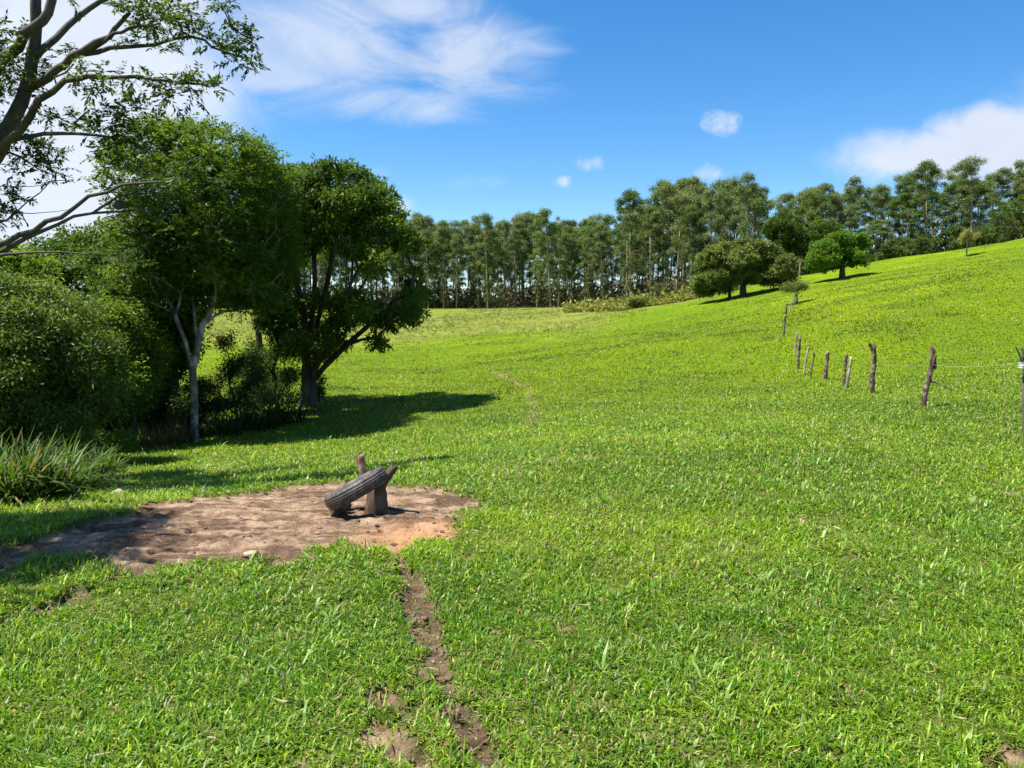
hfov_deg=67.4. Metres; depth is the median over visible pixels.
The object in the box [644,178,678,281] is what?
eucalyptus tree
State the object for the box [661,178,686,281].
eucalyptus tree
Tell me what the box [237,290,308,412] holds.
shrub
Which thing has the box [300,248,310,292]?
eucalyptus tree
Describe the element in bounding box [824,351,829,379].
fence post
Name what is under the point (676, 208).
eucalyptus tree
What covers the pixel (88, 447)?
strap leaf plant
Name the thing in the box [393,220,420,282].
eucalyptus tree
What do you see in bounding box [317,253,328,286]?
eucalyptus tree
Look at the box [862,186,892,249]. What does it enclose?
eucalyptus tree
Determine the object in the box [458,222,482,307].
eucalyptus tree
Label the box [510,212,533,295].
eucalyptus tree
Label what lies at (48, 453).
strap leaf plant
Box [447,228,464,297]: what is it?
eucalyptus tree
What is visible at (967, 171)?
eucalyptus tree
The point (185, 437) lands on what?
strap leaf plant
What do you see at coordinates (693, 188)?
eucalyptus tree
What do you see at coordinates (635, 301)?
shrub
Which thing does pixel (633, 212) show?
eucalyptus tree
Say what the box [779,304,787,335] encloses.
fence post
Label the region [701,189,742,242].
eucalyptus tree
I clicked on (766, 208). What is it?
eucalyptus tree
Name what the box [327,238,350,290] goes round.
eucalyptus tree
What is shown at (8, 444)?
shrub
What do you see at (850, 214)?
eucalyptus tree
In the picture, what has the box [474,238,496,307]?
eucalyptus tree
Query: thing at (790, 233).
tree
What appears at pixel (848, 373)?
fence post
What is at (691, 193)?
eucalyptus tree
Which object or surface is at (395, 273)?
eucalyptus tree
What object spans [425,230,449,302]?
eucalyptus tree
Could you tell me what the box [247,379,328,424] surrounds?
strap leaf plant
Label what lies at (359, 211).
tree
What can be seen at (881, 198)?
eucalyptus tree
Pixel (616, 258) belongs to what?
eucalyptus tree
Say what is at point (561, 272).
eucalyptus tree
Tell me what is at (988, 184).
eucalyptus tree
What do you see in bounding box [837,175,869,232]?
eucalyptus tree
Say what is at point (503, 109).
sky
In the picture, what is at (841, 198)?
eucalyptus tree
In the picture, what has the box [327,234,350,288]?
eucalyptus tree
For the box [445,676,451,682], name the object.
earth clod
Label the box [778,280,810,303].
tree
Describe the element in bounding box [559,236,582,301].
eucalyptus tree
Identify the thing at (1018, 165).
eucalyptus tree
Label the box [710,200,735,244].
eucalyptus tree
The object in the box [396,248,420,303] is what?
eucalyptus tree
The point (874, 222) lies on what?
eucalyptus tree
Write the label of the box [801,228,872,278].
tree
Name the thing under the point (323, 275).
eucalyptus tree
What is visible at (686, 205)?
eucalyptus tree
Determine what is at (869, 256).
shrub
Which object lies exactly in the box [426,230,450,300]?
eucalyptus tree
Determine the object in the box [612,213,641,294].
eucalyptus tree
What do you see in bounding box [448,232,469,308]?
eucalyptus tree
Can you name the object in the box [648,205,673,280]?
eucalyptus tree
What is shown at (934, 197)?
eucalyptus tree
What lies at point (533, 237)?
eucalyptus tree
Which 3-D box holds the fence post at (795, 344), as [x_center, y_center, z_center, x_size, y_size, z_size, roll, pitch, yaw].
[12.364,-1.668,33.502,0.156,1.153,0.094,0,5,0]
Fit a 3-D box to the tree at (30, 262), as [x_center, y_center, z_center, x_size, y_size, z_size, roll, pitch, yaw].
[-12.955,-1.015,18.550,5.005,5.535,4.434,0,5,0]
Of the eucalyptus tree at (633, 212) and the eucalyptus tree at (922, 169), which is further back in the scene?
the eucalyptus tree at (633, 212)
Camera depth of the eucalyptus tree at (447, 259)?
207.76 m
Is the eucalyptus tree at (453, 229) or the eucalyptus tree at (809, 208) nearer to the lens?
the eucalyptus tree at (809, 208)
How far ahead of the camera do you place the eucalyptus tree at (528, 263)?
206.87 m
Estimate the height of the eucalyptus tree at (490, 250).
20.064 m
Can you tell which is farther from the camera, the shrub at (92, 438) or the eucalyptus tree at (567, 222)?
the eucalyptus tree at (567, 222)
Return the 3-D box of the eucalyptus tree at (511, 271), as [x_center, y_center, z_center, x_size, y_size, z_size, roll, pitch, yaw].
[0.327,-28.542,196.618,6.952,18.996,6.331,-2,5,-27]
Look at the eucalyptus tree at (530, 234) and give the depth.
195.00 m
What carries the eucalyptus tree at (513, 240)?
on the ground at (538, 330)
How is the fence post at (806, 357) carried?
on the ground at (538, 330)
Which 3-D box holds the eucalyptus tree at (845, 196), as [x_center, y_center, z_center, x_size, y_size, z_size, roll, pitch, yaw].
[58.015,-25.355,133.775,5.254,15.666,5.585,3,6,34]
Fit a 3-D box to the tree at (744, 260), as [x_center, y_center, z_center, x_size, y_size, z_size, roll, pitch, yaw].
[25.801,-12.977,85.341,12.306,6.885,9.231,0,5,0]
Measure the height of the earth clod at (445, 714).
0.029 m
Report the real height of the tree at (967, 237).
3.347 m
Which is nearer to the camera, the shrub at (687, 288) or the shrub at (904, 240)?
the shrub at (687, 288)
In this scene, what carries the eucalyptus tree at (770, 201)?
on the ground at (538, 330)
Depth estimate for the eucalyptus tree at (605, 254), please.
183.33 m
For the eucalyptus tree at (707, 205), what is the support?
on the ground at (538, 330)
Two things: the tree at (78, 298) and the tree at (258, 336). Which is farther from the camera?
the tree at (258, 336)
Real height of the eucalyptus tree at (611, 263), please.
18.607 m
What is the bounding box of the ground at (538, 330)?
[0,238,1023,767]
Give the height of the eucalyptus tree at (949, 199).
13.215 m
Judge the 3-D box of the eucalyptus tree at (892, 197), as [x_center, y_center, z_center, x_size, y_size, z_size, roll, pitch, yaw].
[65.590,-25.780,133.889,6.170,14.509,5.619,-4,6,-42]
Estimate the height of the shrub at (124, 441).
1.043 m
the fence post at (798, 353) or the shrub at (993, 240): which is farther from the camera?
the shrub at (993, 240)
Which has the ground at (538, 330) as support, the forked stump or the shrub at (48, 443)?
the shrub at (48, 443)
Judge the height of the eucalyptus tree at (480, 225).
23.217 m
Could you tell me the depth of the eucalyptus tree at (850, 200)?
139.44 m
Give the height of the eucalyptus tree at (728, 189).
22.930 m
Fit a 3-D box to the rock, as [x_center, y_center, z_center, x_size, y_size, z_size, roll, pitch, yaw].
[-1.753,1.140,5.147,0.095,0.047,0.068,-1,5,-11]
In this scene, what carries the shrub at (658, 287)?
on the ground at (538, 330)
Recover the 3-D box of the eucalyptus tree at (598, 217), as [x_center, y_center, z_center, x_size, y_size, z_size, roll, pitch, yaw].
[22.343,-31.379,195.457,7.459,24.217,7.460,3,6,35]
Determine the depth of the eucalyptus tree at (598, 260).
178.38 m
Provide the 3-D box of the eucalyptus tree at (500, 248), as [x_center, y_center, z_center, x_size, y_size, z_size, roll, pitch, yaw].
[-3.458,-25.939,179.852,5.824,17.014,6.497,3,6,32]
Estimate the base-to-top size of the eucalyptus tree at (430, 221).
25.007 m
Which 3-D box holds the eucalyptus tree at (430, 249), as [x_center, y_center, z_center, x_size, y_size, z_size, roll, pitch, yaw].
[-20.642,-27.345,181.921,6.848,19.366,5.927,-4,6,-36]
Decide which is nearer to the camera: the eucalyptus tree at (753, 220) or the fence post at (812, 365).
the fence post at (812, 365)
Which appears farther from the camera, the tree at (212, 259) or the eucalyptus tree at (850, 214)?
the eucalyptus tree at (850, 214)
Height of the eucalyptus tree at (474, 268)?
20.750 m
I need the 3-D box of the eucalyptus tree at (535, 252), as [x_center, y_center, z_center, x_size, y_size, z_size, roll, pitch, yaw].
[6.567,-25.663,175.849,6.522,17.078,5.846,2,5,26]
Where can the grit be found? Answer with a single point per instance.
(291, 556)
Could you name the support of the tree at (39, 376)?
on the ground at (538, 330)
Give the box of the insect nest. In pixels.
[113,201,123,209]
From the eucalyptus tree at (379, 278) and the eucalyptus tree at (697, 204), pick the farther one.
the eucalyptus tree at (379, 278)
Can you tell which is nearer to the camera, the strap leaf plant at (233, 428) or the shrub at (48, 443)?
the shrub at (48, 443)
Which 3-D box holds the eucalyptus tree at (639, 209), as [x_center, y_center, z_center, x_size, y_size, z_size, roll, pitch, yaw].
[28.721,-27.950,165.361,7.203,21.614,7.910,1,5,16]
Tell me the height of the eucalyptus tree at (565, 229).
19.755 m
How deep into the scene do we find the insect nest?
8.81 m
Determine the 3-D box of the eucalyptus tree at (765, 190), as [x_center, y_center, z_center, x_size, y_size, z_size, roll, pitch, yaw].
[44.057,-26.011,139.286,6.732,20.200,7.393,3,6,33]
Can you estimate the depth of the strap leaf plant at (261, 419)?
21.88 m
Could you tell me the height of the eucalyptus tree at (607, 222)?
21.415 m
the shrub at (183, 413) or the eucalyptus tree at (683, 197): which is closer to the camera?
the shrub at (183, 413)
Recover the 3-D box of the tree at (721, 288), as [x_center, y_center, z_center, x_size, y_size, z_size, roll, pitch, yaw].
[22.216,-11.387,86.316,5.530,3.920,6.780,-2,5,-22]
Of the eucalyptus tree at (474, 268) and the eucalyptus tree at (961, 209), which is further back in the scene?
the eucalyptus tree at (474, 268)
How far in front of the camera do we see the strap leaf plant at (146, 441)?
18.83 m
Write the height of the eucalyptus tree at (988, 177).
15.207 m
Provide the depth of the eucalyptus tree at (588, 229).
174.15 m
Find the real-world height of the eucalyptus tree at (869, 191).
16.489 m
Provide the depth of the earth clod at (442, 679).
3.45 m
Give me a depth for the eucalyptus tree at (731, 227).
141.48 m
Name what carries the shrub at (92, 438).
on the ground at (538, 330)
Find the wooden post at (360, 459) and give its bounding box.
[356,453,365,475]
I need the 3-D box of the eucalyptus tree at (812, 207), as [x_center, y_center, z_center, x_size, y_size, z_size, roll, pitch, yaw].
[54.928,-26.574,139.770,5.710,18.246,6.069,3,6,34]
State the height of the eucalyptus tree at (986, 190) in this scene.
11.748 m
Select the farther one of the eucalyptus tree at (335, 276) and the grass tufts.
the eucalyptus tree at (335, 276)
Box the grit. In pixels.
[1,485,492,767]
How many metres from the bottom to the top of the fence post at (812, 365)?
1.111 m
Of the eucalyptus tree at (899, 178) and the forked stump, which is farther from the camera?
the eucalyptus tree at (899, 178)
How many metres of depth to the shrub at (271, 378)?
29.97 m
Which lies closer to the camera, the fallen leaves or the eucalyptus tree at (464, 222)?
the fallen leaves
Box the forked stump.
[364,463,397,514]
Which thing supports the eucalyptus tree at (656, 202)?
on the ground at (538, 330)
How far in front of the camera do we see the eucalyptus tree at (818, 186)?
142.24 m
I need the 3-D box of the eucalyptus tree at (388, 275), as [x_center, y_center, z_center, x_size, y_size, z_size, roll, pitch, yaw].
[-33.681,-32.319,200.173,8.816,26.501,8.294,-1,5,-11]
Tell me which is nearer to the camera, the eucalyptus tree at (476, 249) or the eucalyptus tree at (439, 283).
the eucalyptus tree at (476, 249)
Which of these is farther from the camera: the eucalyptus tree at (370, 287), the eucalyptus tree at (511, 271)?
the eucalyptus tree at (511, 271)
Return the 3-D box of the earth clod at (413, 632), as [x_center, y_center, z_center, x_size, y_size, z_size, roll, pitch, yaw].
[-0.499,1.273,3.927,0.036,0.031,0.039,2,5,23]
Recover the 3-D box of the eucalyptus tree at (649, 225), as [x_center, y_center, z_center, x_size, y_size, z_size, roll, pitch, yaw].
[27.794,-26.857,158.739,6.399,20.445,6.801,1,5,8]
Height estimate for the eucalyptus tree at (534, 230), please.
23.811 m
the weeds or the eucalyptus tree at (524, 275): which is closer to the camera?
the weeds
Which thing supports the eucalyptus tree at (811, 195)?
on the ground at (538, 330)
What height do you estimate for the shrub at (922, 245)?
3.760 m
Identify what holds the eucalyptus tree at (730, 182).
on the ground at (538, 330)
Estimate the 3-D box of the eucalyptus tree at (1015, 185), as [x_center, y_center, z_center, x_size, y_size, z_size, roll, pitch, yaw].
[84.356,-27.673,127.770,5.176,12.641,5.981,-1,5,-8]
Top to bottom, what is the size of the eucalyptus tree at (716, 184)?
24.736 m
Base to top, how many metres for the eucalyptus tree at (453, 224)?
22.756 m
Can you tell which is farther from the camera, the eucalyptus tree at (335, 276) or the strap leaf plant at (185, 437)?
the eucalyptus tree at (335, 276)
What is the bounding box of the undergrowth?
[216,215,1023,308]
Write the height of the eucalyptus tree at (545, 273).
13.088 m
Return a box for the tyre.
[324,467,387,509]
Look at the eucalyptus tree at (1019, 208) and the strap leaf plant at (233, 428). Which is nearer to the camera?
the strap leaf plant at (233, 428)
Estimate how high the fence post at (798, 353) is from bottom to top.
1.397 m
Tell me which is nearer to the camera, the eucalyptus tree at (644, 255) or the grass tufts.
the grass tufts
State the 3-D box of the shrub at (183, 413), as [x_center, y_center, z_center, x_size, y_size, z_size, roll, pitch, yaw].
[-8.622,0.694,21.013,1.804,2.002,1.560,0,5,0]
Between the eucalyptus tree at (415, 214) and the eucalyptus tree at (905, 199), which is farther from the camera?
the eucalyptus tree at (415, 214)
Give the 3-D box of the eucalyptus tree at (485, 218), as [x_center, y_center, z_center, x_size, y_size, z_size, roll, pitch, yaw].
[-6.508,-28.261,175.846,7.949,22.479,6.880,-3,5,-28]
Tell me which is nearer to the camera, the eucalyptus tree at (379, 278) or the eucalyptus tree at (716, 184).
the eucalyptus tree at (716, 184)
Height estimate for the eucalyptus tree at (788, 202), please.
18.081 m
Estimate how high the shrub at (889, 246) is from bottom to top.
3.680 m
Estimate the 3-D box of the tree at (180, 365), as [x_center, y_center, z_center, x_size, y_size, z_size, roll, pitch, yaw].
[-10.593,-1.452,22.436,3.548,5.988,4.981,0,5,0]
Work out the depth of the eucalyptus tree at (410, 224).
188.46 m
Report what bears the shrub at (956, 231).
on the ground at (538, 330)
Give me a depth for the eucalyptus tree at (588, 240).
169.53 m
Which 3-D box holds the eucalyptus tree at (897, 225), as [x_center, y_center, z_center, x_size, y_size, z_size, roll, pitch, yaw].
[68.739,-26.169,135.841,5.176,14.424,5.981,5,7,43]
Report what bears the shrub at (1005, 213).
on the ground at (538, 330)
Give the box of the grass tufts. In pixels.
[326,243,1021,397]
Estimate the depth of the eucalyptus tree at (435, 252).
188.49 m
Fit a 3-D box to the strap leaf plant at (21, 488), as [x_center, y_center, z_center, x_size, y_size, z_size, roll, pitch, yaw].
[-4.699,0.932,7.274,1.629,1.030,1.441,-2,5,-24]
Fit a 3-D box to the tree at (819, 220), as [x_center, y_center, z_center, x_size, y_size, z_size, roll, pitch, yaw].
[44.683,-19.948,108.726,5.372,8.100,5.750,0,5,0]
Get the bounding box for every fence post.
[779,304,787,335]
[793,333,797,356]
[797,337,800,368]
[803,346,809,373]
[810,352,814,377]
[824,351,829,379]
[842,353,847,385]
[845,356,852,387]
[868,343,876,394]
[921,346,951,406]
[1015,345,1023,435]
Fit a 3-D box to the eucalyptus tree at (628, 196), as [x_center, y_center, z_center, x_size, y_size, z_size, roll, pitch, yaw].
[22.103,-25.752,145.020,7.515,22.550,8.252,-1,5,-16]
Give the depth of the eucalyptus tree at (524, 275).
200.24 m
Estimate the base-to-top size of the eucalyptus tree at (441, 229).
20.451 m
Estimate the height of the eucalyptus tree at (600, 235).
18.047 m
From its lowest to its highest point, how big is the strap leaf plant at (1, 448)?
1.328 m
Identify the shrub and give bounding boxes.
[0,417,105,455]
[1,436,20,452]
[56,412,145,445]
[60,426,108,455]
[96,422,143,453]
[162,375,229,436]
[197,322,282,427]
[220,336,288,402]
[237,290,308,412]
[316,374,329,402]
[625,296,649,307]
[648,280,676,298]
[677,286,693,296]
[863,243,881,262]
[873,239,912,259]
[895,233,927,256]
[904,235,943,254]
[944,224,975,250]
[955,220,1006,247]
[970,205,1023,245]
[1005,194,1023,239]
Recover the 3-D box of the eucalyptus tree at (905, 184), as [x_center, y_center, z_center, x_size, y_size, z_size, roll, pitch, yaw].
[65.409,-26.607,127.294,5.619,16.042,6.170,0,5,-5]
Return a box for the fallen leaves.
[0,434,1010,764]
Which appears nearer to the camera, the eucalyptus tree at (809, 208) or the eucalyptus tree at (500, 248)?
the eucalyptus tree at (809, 208)
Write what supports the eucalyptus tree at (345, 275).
on the ground at (538, 330)
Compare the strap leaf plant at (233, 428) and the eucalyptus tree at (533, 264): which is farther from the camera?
the eucalyptus tree at (533, 264)
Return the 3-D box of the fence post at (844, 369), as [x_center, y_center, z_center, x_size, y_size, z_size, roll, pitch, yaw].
[10.217,-0.375,23.586,0.159,1.154,0.108,0,5,0]
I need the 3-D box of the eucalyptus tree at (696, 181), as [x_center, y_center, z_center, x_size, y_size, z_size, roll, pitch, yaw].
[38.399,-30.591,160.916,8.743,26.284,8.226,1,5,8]
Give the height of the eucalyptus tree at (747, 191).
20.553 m
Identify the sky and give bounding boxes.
[0,0,1023,307]
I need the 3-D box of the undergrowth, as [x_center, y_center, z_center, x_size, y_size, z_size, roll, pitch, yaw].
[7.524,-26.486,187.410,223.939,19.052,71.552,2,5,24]
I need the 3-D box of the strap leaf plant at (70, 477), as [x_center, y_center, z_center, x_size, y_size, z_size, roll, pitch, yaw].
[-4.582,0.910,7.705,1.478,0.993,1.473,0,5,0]
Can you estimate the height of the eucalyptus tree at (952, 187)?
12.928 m
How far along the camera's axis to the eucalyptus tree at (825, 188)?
126.85 m
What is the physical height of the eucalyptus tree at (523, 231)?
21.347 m
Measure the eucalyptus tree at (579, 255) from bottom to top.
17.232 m
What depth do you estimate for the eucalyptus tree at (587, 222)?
184.81 m
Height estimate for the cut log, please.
0.089 m
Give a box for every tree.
[0,0,271,273]
[0,236,86,306]
[0,263,142,460]
[17,215,133,298]
[46,287,149,387]
[66,290,183,445]
[70,227,216,431]
[77,110,311,441]
[226,154,437,407]
[247,273,294,397]
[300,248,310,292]
[308,235,328,308]
[310,254,328,289]
[317,237,338,294]
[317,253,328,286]
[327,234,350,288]
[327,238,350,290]
[334,237,356,286]
[357,237,379,300]
[369,243,380,291]
[370,235,394,297]
[373,240,395,299]
[380,255,405,289]
[387,248,407,302]
[389,250,407,289]
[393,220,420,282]
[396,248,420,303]
[404,211,428,284]
[404,218,426,288]
[410,213,433,288]
[415,227,439,308]
[417,215,436,286]
[423,234,442,308]
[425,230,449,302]
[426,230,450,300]
[430,225,455,307]
[431,219,458,307]
[431,222,452,291]
[442,219,465,308]
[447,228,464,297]
[447,231,468,285]
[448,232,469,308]
[451,219,477,294]
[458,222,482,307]
[459,232,486,298]
[464,229,485,288]
[464,243,485,308]
[470,212,501,307]
[472,221,501,291]
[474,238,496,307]
[476,228,499,303]
[484,237,510,307]
[490,218,519,307]
[491,228,507,295]
[499,224,519,307]
[500,237,521,297]
[504,227,527,306]
[507,221,532,305]
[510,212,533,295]
[511,223,537,288]
[511,233,528,307]
[515,211,542,293]
[523,222,546,292]
[525,207,565,307]
[527,213,553,291]
[527,235,551,306]
[530,239,547,290]
[533,255,557,301]
[536,230,557,284]
[549,230,571,306]
[552,218,577,299]
[552,222,562,285]
[555,225,581,295]
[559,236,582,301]
[570,235,585,296]
[572,225,601,300]
[574,218,598,286]
[576,236,599,300]
[579,226,606,298]
[580,218,600,289]
[587,212,609,289]
[589,222,613,298]
[594,213,620,294]
[594,226,613,288]
[597,229,618,294]
[605,233,620,288]
[609,186,650,296]
[611,216,637,294]
[611,235,628,293]
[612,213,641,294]
[616,209,636,285]
[620,213,644,292]
[628,233,649,283]
[632,205,661,292]
[632,222,659,283]
[634,204,661,296]
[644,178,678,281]
[648,182,681,281]
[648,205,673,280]
[649,183,678,281]
[659,223,673,281]
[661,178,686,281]
[664,177,696,280]
[666,191,697,289]
[670,179,706,277]
[670,188,698,289]
[671,204,706,286]
[674,183,704,272]
[676,195,708,284]
[678,174,712,268]
[684,193,715,270]
[686,235,801,297]
[690,268,740,299]
[694,186,728,247]
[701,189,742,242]
[703,178,733,241]
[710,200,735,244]
[712,183,751,239]
[714,195,742,242]
[716,175,745,241]
[729,170,766,285]
[737,192,766,284]
[739,204,771,238]
[740,186,774,283]
[748,198,775,244]
[759,210,842,274]
[767,194,794,241]
[777,191,805,214]
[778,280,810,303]
[787,190,826,275]
[792,190,812,261]
[795,186,824,266]
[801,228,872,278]
[807,183,840,221]
[810,188,828,219]
[812,215,844,243]
[815,183,837,219]
[827,190,846,226]
[833,194,860,230]
[836,203,867,234]
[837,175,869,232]
[837,185,862,234]
[852,187,882,235]
[859,218,890,260]
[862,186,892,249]
[864,183,896,260]
[870,194,900,253]
[881,192,923,255]
[889,175,924,241]
[889,205,912,238]
[892,169,928,242]
[904,159,950,241]
[904,188,931,232]
[914,190,953,250]
[918,171,947,237]
[927,188,961,249]
[938,162,971,229]
[941,178,979,239]
[950,184,980,237]
[952,154,989,245]
[957,227,981,256]
[960,177,993,226]
[960,182,1000,245]
[973,179,998,228]
[979,170,1009,226]
[982,167,1016,237]
[986,200,1023,242]
[1001,159,1023,226]
[1005,182,1023,234]
[1008,177,1023,237]
[1011,167,1023,226]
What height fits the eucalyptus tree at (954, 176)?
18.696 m
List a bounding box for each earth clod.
[411,630,417,635]
[438,676,445,682]
[440,711,447,717]
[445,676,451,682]
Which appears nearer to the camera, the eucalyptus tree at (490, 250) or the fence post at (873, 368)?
the fence post at (873, 368)
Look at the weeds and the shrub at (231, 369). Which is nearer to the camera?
the shrub at (231, 369)
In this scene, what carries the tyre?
on the forked stump
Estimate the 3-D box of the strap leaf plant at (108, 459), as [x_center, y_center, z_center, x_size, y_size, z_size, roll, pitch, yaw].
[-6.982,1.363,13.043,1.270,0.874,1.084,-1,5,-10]
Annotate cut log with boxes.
[329,503,351,513]
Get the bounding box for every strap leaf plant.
[0,425,101,508]
[0,431,42,465]
[0,431,122,500]
[1,428,83,466]
[27,435,131,490]
[28,430,102,466]
[80,441,136,474]
[132,422,182,447]
[150,417,213,445]
[186,402,264,439]
[217,391,298,431]
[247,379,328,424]
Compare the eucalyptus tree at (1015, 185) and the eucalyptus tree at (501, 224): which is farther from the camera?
the eucalyptus tree at (501, 224)
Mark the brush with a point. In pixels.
(609, 304)
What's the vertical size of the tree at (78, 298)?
4.584 m
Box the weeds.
[204,305,648,346]
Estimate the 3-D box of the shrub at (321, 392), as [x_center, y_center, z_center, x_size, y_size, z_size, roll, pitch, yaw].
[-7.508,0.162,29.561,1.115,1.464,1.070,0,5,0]
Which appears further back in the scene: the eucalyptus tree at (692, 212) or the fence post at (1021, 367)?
the eucalyptus tree at (692, 212)
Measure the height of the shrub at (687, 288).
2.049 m
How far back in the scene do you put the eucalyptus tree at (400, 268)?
190.18 m
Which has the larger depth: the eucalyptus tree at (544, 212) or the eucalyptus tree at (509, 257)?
the eucalyptus tree at (509, 257)
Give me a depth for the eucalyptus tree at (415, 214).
200.27 m
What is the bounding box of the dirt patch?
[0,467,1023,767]
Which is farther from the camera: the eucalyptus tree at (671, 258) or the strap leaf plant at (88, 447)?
the eucalyptus tree at (671, 258)
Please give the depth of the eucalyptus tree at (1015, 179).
132.61 m
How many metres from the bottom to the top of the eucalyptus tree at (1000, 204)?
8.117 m
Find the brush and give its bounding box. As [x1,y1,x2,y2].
[559,284,749,312]
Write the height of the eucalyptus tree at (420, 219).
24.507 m
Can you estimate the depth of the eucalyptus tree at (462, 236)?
200.27 m
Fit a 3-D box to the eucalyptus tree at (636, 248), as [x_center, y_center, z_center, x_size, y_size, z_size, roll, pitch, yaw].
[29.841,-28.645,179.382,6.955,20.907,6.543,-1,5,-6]
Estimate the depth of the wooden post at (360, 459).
7.75 m
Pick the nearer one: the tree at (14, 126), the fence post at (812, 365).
the tree at (14, 126)
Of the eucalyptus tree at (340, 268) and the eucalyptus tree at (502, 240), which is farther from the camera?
the eucalyptus tree at (502, 240)
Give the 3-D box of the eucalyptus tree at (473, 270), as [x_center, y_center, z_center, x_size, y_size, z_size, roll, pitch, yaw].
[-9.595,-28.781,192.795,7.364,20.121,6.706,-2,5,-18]
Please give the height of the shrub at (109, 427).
1.840 m
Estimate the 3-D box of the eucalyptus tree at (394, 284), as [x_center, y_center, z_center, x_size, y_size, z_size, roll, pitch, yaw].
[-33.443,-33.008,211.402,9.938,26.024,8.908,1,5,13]
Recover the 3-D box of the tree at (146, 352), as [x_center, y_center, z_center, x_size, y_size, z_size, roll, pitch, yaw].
[-9.593,-0.294,18.483,2.875,4.042,4.159,0,5,0]
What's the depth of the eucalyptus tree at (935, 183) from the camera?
130.28 m
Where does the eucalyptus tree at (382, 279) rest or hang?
on the ground at (538, 330)
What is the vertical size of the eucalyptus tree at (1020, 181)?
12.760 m
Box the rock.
[243,550,256,557]
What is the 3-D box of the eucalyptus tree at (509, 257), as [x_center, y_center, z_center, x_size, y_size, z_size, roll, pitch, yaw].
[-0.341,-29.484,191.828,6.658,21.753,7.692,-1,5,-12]
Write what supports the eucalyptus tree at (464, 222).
on the ground at (538, 330)
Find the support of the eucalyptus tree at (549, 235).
on the ground at (538, 330)
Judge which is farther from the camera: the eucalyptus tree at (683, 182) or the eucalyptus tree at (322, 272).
the eucalyptus tree at (322, 272)
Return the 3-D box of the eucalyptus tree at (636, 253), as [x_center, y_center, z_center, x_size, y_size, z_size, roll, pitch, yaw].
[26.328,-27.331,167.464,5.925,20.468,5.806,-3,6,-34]
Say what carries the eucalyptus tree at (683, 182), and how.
on the ground at (538, 330)
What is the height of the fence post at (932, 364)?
1.323 m
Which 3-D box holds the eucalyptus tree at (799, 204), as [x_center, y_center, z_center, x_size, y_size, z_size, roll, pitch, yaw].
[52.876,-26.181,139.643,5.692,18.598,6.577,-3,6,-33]
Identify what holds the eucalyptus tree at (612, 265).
on the ground at (538, 330)
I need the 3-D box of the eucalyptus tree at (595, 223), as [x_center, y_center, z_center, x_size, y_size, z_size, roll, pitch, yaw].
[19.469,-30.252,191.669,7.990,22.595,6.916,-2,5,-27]
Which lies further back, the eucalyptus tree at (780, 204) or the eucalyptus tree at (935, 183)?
the eucalyptus tree at (780, 204)
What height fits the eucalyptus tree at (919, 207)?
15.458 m
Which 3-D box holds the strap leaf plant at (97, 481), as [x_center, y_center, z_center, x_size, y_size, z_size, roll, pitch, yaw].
[-5.393,1.055,9.457,1.444,0.827,1.346,0,5,0]
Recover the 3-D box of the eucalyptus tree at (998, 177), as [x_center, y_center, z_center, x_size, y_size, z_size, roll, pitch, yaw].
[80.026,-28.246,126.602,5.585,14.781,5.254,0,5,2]
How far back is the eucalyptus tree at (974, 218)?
133.53 m
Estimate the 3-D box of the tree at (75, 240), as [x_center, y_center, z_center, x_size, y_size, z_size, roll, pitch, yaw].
[-16.012,-2.605,29.785,5.992,7.800,6.623,0,5,0]
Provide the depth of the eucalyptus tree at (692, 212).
144.94 m
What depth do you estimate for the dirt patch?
5.67 m
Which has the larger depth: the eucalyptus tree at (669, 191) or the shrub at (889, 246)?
the eucalyptus tree at (669, 191)
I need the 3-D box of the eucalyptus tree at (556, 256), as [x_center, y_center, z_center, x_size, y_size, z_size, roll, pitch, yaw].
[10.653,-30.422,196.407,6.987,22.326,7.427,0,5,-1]
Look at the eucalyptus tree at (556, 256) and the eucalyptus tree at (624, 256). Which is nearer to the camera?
the eucalyptus tree at (624, 256)
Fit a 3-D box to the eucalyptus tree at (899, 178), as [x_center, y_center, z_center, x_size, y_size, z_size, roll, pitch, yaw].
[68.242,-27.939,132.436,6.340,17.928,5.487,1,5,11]

